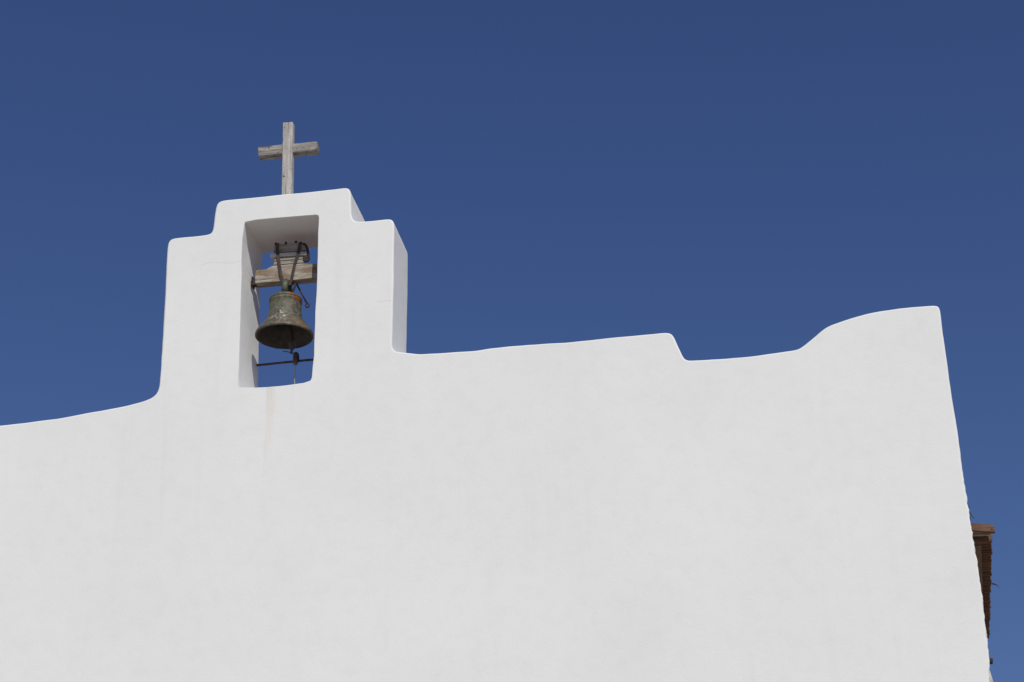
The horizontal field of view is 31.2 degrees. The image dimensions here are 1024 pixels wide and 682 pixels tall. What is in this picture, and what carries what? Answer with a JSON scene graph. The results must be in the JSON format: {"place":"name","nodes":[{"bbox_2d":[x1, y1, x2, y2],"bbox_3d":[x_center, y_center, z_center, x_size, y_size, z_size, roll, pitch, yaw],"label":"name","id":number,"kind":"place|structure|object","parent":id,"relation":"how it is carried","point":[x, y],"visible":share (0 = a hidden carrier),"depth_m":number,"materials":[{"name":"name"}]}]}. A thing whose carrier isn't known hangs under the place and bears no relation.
{"place":"outdoors","nodes":[
{"label":"outdoors","id":0,"kind":"place"},
{"bbox_2d":[0,0,1023,681],"label":"sky","id":1,"kind":"structure","parent":0,"point":[728,179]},
{"label":"ground","id":2,"kind":"structure","parent":0,"visible":0},
{"bbox_2d":[0,189,994,681],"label":"church","id":3,"kind":"structure","parent":2,"relation":"on","point":[370,501],"depth_m":17.20,"materials":[{"name":"paint"}]},
{"bbox_2d":[251,241,316,353],"bbox_3d":[-2.299,-0.445,18.941,0.660,1.289,0.649,16,-31,-31],"label":"church bell","id":4,"kind":"object","parent":3,"relation":"hanging from","point":[283,325],"visible":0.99,"depth_m":18.96,"materials":[{"name":"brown metal"}]},
{"bbox_2d":[257,352,311,365],"bbox_3d":[-2.281,0.185,18.886,0.828,0.137,0.071,-5,-26,8],"label":"iron bar","id":5,"kind":"object","parent":3,"relation":"attached to","point":[296,360],"visible":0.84,"depth_m":18.87,"materials":[{"name":"black metal"}]},
{"bbox_2d":[258,122,318,194],"bbox_3d":[-2.404,-1.871,19.635,0.658,1.048,0.126,-5,-26,8],"label":"wooden cross","id":6,"kind":"object","parent":3,"relation":"on","point":[288,151],"visible":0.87,"depth_m":19.67,"materials":[{"name":"grey wood"}]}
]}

